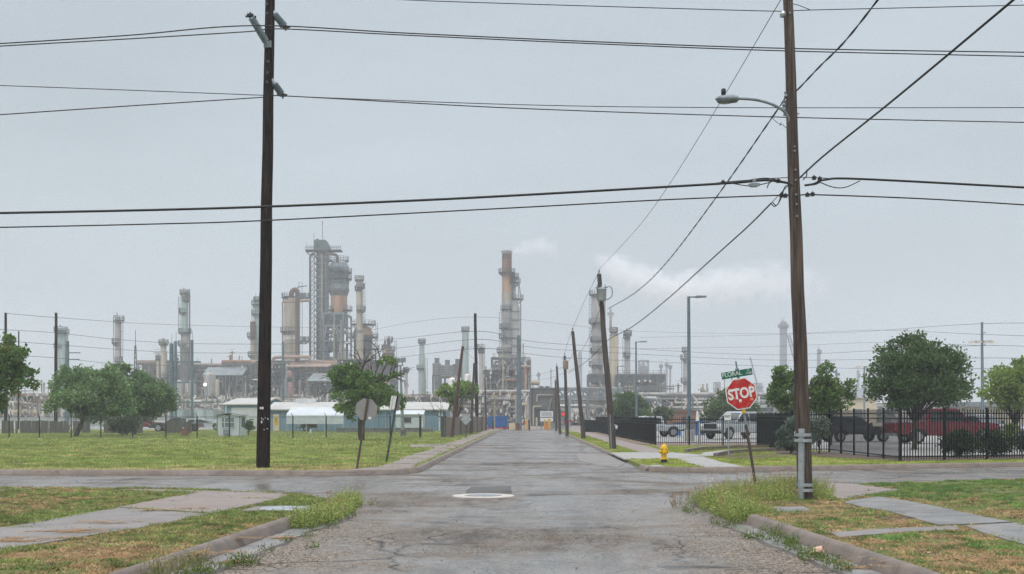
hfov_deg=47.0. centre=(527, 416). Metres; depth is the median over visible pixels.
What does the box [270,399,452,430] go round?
long building
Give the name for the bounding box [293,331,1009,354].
wire
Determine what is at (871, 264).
sky
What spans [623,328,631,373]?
process column
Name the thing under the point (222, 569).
road edge
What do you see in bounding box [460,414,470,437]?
warning sign
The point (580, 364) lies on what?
process column
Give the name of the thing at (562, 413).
led board
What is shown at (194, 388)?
storage vessel
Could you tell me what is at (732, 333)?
wire
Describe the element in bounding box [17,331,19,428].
utility pole
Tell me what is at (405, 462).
sidewalk
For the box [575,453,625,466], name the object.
driveway
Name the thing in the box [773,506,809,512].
sidewalk
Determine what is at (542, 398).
building
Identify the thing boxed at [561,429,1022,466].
lawn
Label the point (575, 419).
process unit
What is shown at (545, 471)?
road
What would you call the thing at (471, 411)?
utility pole
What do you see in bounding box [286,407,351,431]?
carport
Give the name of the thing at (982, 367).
utility pole
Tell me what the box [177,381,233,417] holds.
process unit
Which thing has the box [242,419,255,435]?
young shrub
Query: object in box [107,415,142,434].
thicket
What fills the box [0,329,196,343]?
wire
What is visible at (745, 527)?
gutter
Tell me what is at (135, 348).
lattice mast
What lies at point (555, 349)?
wire
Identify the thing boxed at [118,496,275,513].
sidewalk
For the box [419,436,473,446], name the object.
weeds
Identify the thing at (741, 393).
stop sign
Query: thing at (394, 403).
traffic sign
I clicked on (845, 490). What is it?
sidewalk
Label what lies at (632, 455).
driveway
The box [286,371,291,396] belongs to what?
pink vessel
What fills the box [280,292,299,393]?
process column
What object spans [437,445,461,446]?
sidewalk
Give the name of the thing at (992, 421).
parked car
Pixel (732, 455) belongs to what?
soil patch
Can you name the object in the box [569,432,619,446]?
grass
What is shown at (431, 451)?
sidewalk
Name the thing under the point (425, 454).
sidewalk
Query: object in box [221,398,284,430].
garage building
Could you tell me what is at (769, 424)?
picket fence
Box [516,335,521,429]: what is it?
steel pole
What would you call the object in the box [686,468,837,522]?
weeds
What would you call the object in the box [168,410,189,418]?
storage tank
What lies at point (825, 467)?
kerb
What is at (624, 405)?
round tree
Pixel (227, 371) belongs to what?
cooler roof
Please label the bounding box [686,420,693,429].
gate pillar
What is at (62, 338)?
process column
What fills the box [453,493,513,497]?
manhole cover
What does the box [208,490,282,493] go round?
sidewalk
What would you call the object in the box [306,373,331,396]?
slate hood
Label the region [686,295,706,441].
parking light
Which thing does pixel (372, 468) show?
sidewalk
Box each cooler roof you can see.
[202,367,247,396]
[286,363,338,396]
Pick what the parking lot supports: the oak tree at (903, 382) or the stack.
the oak tree at (903, 382)
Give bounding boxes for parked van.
[186,418,216,429]
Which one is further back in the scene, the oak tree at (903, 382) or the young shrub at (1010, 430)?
the oak tree at (903, 382)
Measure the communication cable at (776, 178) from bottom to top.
0.119 m
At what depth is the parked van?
137.10 m
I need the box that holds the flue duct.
[509,273,523,372]
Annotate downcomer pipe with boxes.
[288,287,299,360]
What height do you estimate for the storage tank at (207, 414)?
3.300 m
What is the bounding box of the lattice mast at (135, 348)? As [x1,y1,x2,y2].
[134,330,136,368]
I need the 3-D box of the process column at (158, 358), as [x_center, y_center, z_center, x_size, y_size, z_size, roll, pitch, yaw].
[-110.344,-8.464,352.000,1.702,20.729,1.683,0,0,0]
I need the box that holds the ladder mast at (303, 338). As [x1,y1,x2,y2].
[297,285,310,351]
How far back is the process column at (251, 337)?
349.32 m
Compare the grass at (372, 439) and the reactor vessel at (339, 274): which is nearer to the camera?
the grass at (372, 439)
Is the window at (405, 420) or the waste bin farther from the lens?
the window at (405, 420)
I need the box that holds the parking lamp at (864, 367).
[855,366,868,409]
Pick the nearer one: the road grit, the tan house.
the road grit
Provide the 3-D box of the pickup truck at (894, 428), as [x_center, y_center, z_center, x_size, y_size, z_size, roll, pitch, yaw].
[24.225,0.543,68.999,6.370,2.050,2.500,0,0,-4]
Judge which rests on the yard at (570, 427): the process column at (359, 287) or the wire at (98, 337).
the process column at (359, 287)
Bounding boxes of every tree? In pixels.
[0,332,41,413]
[42,360,137,435]
[113,361,180,433]
[319,337,413,440]
[423,380,479,416]
[612,389,654,416]
[699,387,762,422]
[762,364,815,413]
[809,359,858,444]
[859,329,979,449]
[975,355,1023,434]
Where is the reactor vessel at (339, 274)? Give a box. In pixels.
[328,255,351,313]
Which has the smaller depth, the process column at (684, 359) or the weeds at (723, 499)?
the weeds at (723, 499)
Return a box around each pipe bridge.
[271,299,310,363]
[559,387,622,425]
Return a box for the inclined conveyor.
[787,335,793,360]
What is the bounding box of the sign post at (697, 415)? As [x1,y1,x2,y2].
[696,411,699,446]
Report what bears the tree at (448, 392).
on the lawn at (135, 467)
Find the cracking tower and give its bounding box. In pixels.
[305,221,342,359]
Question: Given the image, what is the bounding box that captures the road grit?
[228,493,814,571]
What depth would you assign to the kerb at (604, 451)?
66.55 m
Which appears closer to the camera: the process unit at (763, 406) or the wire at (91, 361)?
the wire at (91, 361)
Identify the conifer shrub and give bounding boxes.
[774,415,816,453]
[810,417,832,453]
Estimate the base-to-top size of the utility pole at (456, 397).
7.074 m
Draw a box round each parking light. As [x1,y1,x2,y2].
[617,366,624,400]
[635,341,646,416]
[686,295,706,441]
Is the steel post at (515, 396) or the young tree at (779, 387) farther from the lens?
the steel post at (515, 396)
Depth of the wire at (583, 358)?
164.25 m
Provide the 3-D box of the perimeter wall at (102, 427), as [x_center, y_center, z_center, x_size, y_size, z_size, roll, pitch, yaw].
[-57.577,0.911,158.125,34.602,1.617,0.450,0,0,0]
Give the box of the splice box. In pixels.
[748,179,759,186]
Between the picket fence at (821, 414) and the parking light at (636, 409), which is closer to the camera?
the picket fence at (821, 414)
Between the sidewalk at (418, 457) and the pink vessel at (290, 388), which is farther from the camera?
the pink vessel at (290, 388)
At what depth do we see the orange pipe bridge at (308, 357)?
342.69 m
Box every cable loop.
[732,180,773,185]
[737,178,793,185]
[819,181,859,187]
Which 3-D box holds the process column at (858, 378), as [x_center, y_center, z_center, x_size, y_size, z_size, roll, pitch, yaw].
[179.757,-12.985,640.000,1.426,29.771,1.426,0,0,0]
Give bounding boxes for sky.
[0,0,1023,416]
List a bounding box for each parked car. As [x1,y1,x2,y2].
[139,417,162,426]
[815,416,869,441]
[965,414,1023,437]
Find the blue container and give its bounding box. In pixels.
[487,416,508,428]
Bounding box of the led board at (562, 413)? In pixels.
[561,411,564,428]
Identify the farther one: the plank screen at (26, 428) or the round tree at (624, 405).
the round tree at (624, 405)
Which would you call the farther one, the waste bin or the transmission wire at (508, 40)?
the waste bin
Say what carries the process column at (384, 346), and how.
on the yard at (570, 427)
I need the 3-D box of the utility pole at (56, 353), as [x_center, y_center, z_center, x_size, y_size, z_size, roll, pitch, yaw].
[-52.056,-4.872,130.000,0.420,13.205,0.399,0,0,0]
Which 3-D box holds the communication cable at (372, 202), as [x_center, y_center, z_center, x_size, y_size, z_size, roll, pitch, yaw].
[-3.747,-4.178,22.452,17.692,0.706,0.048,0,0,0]
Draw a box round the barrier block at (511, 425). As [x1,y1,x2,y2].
[509,423,514,428]
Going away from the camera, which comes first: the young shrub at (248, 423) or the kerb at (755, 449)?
the kerb at (755, 449)
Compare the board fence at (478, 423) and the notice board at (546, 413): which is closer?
the board fence at (478, 423)
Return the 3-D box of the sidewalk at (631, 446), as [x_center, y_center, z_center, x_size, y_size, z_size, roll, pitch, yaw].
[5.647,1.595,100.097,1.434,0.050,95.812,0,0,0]
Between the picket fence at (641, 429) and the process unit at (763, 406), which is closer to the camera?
the picket fence at (641, 429)
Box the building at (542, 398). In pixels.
[530,380,557,425]
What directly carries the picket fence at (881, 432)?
on the mulch bed at (835, 454)
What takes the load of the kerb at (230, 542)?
on the road
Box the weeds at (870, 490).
[784,489,991,541]
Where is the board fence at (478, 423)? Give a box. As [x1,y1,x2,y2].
[441,416,484,436]
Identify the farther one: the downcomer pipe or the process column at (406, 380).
the process column at (406, 380)
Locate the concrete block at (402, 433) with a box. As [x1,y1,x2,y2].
[400,430,405,436]
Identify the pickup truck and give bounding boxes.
[69,419,103,429]
[149,418,203,430]
[615,416,684,436]
[701,411,756,438]
[892,408,998,443]
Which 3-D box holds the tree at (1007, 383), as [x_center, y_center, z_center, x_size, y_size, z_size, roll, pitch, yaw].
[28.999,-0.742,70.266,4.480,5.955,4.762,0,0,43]
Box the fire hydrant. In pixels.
[658,443,668,462]
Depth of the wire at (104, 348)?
144.91 m
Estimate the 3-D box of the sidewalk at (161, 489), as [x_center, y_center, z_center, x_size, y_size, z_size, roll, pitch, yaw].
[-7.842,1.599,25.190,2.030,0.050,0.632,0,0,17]
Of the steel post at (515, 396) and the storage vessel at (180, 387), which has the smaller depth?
the steel post at (515, 396)
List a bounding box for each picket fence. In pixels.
[584,420,595,431]
[596,417,654,443]
[655,416,755,445]
[756,412,791,450]
[791,410,827,450]
[828,407,901,460]
[898,407,1023,460]
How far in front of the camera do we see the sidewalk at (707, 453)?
50.30 m
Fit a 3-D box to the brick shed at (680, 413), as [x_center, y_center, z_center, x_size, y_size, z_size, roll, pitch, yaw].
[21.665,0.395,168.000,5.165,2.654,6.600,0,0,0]
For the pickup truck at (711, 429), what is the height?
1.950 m
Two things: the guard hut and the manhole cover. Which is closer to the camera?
the manhole cover
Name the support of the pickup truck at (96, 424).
on the lawn at (135, 467)
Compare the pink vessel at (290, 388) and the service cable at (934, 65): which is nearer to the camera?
the service cable at (934, 65)
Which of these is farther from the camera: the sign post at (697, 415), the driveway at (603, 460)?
the sign post at (697, 415)
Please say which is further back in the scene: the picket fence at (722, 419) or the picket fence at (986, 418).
the picket fence at (722, 419)
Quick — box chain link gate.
[420,415,443,436]
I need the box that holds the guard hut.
[215,412,248,435]
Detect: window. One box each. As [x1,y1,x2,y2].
[221,417,234,427]
[404,417,412,422]
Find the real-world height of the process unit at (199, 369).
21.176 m
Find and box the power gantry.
[167,331,214,427]
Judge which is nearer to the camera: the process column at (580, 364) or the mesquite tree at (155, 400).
the mesquite tree at (155, 400)
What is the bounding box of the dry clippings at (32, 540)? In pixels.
[0,506,203,558]
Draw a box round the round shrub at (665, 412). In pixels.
[653,405,675,422]
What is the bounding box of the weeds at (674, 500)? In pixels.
[669,488,691,507]
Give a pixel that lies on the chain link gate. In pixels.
(427, 428)
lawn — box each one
[0,429,498,469]
[0,487,325,573]
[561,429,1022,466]
[747,480,1023,573]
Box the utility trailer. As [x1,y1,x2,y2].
[295,424,317,430]
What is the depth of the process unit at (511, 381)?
321.82 m
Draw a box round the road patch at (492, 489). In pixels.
[466,486,511,493]
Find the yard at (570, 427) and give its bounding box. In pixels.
[487,420,892,428]
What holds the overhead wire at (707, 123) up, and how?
attached to the utility pole at (803, 441)
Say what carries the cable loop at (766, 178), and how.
attached to the utility pole at (803, 441)
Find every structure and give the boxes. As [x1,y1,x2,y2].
[322,312,351,359]
[587,370,611,405]
[615,370,673,391]
[638,360,648,373]
[713,382,720,391]
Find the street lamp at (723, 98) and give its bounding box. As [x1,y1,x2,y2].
[715,88,789,127]
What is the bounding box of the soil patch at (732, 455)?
[708,453,788,458]
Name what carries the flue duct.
on the yard at (570, 427)
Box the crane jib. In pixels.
[749,357,763,392]
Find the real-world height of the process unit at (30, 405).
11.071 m
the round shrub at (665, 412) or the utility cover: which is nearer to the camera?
the utility cover
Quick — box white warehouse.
[831,388,876,422]
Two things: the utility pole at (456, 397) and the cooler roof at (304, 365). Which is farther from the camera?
the cooler roof at (304, 365)
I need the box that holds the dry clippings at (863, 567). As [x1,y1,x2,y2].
[205,535,873,573]
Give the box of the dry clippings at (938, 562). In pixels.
[3,464,1023,568]
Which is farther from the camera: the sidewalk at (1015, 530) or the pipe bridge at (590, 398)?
the pipe bridge at (590, 398)
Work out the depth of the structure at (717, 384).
639.86 m
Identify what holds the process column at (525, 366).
on the yard at (570, 427)
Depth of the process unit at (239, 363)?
345.82 m
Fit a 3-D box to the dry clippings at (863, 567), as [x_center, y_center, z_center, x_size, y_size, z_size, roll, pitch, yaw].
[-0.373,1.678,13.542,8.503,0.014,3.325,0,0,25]
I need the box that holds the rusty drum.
[181,428,188,435]
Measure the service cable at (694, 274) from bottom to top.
0.811 m
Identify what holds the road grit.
on the road
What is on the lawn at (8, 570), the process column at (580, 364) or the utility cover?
the utility cover
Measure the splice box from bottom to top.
0.151 m
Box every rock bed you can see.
[591,432,651,444]
[648,443,754,447]
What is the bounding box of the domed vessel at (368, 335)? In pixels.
[348,320,378,359]
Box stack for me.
[498,250,520,356]
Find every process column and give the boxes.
[54,325,68,389]
[112,313,124,363]
[155,354,160,381]
[158,338,168,386]
[178,287,190,394]
[247,321,255,385]
[251,294,258,359]
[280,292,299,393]
[355,275,365,364]
[381,340,386,359]
[383,337,396,369]
[403,367,408,393]
[416,338,427,393]
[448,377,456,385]
[461,326,469,380]
[464,373,470,381]
[477,343,484,389]
[523,359,526,389]
[550,369,551,387]
[578,351,581,394]
[589,290,605,373]
[609,327,618,391]
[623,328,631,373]
[665,363,668,391]
[668,365,671,391]
[680,347,686,391]
[778,318,788,371]
[817,348,821,379]
[857,370,858,387]
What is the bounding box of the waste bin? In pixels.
[694,420,705,434]
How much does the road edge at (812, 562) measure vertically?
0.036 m
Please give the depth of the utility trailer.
123.72 m
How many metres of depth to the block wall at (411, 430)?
118.00 m
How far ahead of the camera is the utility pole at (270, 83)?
36.37 m
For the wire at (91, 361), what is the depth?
136.82 m
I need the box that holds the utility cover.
[242,506,312,511]
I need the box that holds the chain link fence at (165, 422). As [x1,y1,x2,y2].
[0,413,420,437]
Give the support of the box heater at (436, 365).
on the yard at (570, 427)
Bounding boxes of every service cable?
[569,203,770,372]
[608,97,785,308]
[797,0,878,90]
[800,0,1014,176]
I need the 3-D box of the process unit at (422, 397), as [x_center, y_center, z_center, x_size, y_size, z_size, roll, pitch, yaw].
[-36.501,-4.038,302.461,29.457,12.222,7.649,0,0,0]
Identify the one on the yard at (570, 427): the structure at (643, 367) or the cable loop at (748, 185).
the structure at (643, 367)
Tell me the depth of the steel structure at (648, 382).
324.61 m
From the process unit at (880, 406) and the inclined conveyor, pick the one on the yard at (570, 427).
the process unit at (880, 406)
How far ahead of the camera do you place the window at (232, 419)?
94.98 m
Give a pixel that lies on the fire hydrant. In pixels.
(663, 451)
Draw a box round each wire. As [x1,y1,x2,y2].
[0,25,1023,52]
[0,28,1023,56]
[0,85,1023,107]
[0,94,1023,122]
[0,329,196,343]
[0,340,186,352]
[7,313,307,327]
[31,356,168,365]
[286,339,875,359]
[292,348,989,368]
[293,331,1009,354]
[363,317,993,333]
[410,0,1023,11]
[602,0,780,265]
[640,330,1021,337]
[646,342,978,348]
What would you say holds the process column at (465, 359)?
on the yard at (570, 427)
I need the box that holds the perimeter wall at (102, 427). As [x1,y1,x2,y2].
[0,418,216,428]
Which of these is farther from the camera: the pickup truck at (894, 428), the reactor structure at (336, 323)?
the reactor structure at (336, 323)
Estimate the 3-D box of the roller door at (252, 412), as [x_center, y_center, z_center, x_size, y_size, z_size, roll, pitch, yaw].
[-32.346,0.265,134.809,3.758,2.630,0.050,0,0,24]
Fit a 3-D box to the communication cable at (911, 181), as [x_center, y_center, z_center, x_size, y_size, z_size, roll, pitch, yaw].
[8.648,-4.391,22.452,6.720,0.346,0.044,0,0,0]
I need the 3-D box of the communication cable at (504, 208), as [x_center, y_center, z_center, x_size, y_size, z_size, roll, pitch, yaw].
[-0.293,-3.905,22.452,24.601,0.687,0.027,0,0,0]
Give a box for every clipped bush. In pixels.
[936,425,979,456]
[974,428,1016,454]
[1010,433,1023,453]
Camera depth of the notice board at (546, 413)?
160.00 m
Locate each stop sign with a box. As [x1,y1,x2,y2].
[355,398,377,468]
[721,361,756,484]
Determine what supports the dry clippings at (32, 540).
on the lawn at (8, 570)
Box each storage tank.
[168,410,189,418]
[194,410,220,418]
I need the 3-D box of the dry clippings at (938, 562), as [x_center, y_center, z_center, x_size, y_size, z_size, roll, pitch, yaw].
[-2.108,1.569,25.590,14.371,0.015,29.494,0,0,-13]
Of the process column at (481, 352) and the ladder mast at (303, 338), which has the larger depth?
the ladder mast at (303, 338)
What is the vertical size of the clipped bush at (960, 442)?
1.399 m
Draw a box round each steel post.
[493,395,496,428]
[514,395,516,418]
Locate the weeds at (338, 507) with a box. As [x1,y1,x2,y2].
[281,484,364,528]
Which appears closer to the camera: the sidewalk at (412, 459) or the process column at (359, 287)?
the sidewalk at (412, 459)
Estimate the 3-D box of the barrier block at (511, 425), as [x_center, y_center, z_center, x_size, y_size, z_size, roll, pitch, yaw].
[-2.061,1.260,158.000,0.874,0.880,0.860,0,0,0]
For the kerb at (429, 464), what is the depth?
34.10 m
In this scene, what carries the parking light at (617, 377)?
on the yard at (570, 427)
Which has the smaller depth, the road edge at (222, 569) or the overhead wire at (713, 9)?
the road edge at (222, 569)
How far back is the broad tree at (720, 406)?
119.05 m
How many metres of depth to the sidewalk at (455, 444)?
66.53 m
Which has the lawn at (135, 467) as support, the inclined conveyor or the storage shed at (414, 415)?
the storage shed at (414, 415)
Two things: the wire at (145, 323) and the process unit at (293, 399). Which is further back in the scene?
the process unit at (293, 399)
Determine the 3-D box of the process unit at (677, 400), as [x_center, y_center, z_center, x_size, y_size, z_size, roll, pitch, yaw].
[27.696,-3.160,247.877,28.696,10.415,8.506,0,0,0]
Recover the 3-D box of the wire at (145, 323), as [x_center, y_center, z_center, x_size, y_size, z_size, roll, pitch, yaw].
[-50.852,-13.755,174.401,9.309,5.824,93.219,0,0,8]
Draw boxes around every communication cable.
[0,179,787,213]
[0,194,1023,227]
[717,177,844,182]
[805,177,1023,188]
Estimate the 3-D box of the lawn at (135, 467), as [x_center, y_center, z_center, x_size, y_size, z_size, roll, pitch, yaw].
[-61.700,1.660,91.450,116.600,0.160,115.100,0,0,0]
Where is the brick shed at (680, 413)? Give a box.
[665,410,700,428]
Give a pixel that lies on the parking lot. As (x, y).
(668, 438)
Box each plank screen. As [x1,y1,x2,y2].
[1,420,13,432]
[20,420,48,432]
[49,421,68,432]
[73,420,78,432]
[82,420,89,432]
[104,419,123,432]
[128,420,142,432]
[167,420,182,432]
[184,421,191,432]
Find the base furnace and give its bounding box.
[497,347,516,384]
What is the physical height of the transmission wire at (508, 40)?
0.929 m
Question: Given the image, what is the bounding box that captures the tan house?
[949,402,1023,425]
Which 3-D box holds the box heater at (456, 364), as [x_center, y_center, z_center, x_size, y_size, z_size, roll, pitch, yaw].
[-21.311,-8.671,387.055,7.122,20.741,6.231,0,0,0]
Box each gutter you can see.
[171,515,351,573]
[721,524,881,573]
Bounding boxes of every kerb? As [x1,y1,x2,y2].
[0,429,501,475]
[110,507,318,573]
[557,430,610,454]
[638,462,1023,472]
[684,445,787,456]
[745,514,940,573]
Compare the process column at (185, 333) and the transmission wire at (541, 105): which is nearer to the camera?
the transmission wire at (541, 105)
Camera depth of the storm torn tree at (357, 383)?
76.57 m
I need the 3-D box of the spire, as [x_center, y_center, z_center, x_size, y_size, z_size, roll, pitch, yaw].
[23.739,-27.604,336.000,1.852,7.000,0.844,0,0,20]
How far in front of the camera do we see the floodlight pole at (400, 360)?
111.88 m
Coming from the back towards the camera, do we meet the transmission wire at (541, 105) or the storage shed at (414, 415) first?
the storage shed at (414, 415)
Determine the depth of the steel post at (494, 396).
155.93 m
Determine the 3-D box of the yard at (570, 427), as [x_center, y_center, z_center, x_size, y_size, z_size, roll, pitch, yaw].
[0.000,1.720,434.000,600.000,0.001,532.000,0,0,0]
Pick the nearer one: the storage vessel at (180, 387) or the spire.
the spire
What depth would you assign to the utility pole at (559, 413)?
117.90 m
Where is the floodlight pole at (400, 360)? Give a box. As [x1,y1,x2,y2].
[396,358,405,429]
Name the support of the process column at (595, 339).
on the yard at (570, 427)
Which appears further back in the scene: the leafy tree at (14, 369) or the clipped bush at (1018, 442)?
the leafy tree at (14, 369)
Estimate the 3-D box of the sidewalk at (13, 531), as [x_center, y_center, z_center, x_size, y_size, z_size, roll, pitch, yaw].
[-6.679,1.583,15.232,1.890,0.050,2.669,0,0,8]
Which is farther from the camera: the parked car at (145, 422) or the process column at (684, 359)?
the process column at (684, 359)
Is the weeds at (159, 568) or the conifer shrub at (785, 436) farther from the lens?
the conifer shrub at (785, 436)
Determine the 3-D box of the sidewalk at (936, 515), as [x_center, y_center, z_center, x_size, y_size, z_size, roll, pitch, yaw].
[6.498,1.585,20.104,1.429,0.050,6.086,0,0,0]
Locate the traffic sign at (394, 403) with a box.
[385,395,400,462]
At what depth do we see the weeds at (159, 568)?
12.45 m
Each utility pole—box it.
[4,313,6,420]
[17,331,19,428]
[54,313,57,420]
[245,0,289,467]
[450,346,465,437]
[469,363,475,433]
[474,313,478,416]
[484,377,486,429]
[555,378,557,430]
[556,364,561,433]
[563,353,568,435]
[571,328,585,438]
[595,270,615,448]
[779,0,812,499]
[968,322,994,412]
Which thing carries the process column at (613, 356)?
on the ground
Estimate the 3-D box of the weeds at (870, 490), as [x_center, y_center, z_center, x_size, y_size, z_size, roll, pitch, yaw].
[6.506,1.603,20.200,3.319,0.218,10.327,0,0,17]
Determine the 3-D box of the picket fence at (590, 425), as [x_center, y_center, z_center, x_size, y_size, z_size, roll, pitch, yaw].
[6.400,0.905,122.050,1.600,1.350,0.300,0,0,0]
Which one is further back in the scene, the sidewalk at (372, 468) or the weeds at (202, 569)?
the sidewalk at (372, 468)
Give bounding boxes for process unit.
[0,382,62,417]
[58,393,184,417]
[137,349,178,395]
[177,355,229,395]
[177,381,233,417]
[221,351,257,396]
[228,383,333,401]
[252,352,338,396]
[326,379,438,401]
[337,347,397,393]
[438,374,529,424]
[483,366,500,389]
[491,343,530,422]
[560,391,597,424]
[593,379,724,422]
[729,378,846,420]
[877,395,944,421]
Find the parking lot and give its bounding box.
[635,430,1023,454]
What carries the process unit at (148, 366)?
on the yard at (570, 427)
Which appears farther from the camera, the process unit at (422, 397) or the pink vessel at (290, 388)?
the pink vessel at (290, 388)
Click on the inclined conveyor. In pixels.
(790, 345)
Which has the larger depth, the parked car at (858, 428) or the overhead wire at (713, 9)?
the parked car at (858, 428)
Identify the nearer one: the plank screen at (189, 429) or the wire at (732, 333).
the plank screen at (189, 429)
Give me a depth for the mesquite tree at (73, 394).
92.04 m
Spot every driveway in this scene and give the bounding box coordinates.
[410,444,439,447]
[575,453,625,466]
[609,452,700,459]
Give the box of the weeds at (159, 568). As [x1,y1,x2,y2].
[132,539,216,573]
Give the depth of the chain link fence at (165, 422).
86.50 m
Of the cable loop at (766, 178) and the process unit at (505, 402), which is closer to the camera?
the cable loop at (766, 178)
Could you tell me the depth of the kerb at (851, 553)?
14.07 m
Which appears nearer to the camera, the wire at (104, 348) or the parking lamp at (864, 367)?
the wire at (104, 348)
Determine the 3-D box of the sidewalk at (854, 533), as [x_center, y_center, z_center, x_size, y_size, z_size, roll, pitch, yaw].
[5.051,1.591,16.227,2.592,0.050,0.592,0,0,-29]
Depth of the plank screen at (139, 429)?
112.00 m
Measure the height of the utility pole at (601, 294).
8.963 m
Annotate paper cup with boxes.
[810,546,823,553]
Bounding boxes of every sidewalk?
[0,527,123,548]
[16,508,207,528]
[111,489,200,491]
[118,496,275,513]
[181,490,285,498]
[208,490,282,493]
[348,467,409,469]
[377,464,416,466]
[389,461,422,463]
[399,459,429,460]
[403,456,434,458]
[412,453,437,454]
[420,451,444,452]
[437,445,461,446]
[443,443,465,444]
[450,441,469,442]
[569,429,659,451]
[677,456,738,466]
[701,450,724,455]
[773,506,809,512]
[817,483,899,498]
[830,526,958,537]
[843,496,1010,525]
[966,523,1023,544]
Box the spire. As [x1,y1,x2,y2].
[607,308,613,331]
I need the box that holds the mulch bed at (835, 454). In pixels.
[774,451,1023,460]
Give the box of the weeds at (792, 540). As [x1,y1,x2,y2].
[681,504,858,571]
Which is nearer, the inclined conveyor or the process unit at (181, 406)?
the process unit at (181, 406)
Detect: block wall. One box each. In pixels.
[336,428,393,432]
[395,428,432,432]
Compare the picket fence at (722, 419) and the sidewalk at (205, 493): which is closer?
the sidewalk at (205, 493)
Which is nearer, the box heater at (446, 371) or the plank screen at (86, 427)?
the plank screen at (86, 427)
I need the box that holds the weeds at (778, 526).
[766,518,786,534]
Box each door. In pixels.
[231,408,256,430]
[273,414,278,430]
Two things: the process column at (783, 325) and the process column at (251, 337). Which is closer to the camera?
the process column at (251, 337)
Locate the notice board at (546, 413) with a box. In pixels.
[540,411,552,428]
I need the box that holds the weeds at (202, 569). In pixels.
[180,499,377,573]
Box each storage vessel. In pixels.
[177,379,182,398]
[185,380,195,394]
[204,371,215,395]
[215,379,218,395]
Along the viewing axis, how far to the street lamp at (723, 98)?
22.16 m
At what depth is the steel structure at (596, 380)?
324.61 m
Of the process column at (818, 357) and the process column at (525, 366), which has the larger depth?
the process column at (818, 357)
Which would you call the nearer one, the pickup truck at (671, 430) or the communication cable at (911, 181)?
the communication cable at (911, 181)
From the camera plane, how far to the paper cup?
14.47 m
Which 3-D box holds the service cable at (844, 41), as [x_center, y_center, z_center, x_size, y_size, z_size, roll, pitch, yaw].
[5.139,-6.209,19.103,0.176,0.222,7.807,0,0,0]
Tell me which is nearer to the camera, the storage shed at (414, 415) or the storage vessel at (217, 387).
the storage shed at (414, 415)
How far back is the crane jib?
598.50 m
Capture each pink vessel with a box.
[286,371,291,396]
[288,382,292,396]
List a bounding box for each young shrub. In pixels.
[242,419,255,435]
[1002,423,1018,450]
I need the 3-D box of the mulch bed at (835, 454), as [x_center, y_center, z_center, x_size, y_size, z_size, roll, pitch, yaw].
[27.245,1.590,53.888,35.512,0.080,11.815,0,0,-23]
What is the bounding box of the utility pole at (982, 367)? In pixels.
[968,322,994,412]
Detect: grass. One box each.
[0,430,493,447]
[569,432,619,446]
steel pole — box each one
[65,341,80,429]
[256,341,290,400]
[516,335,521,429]
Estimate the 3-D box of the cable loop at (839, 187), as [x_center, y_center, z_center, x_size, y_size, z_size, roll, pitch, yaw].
[5.928,-4.412,22.352,0.784,0.153,0.020,0,0,0]
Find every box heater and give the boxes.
[432,358,441,393]
[439,360,454,388]
[452,359,461,379]
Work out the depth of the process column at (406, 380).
399.44 m
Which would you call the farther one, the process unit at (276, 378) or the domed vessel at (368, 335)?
the domed vessel at (368, 335)
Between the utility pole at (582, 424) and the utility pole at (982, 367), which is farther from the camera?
the utility pole at (982, 367)
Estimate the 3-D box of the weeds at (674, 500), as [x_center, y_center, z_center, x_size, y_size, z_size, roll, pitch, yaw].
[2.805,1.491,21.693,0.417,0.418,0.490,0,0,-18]
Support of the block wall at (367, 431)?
on the lawn at (135, 467)
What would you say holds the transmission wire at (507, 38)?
attached to the utility pole at (270, 83)
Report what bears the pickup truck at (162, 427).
on the dirt lane
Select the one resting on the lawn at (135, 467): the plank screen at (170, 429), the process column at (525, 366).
the plank screen at (170, 429)
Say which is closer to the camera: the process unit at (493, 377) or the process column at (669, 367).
the process unit at (493, 377)
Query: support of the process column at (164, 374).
on the ground
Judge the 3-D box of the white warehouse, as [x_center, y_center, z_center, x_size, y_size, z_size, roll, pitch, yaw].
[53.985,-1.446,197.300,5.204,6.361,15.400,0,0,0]
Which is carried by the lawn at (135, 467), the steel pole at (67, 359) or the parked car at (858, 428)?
the steel pole at (67, 359)
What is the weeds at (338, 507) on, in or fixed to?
on the road
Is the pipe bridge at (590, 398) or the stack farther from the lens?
the stack
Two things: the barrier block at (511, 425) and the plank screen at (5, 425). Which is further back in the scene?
the barrier block at (511, 425)
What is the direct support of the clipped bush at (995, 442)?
on the mulch bed at (835, 454)
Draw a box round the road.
[0,429,1023,573]
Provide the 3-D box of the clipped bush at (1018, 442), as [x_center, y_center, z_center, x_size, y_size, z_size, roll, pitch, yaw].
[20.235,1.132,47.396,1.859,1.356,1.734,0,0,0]
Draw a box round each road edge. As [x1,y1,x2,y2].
[211,516,346,573]
[723,527,843,573]
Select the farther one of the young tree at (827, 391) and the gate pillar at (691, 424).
the gate pillar at (691, 424)
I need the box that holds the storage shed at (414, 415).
[396,410,428,427]
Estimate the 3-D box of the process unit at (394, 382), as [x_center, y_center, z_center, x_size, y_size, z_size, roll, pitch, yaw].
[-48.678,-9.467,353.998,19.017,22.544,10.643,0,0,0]
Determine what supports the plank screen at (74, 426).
on the lawn at (135, 467)

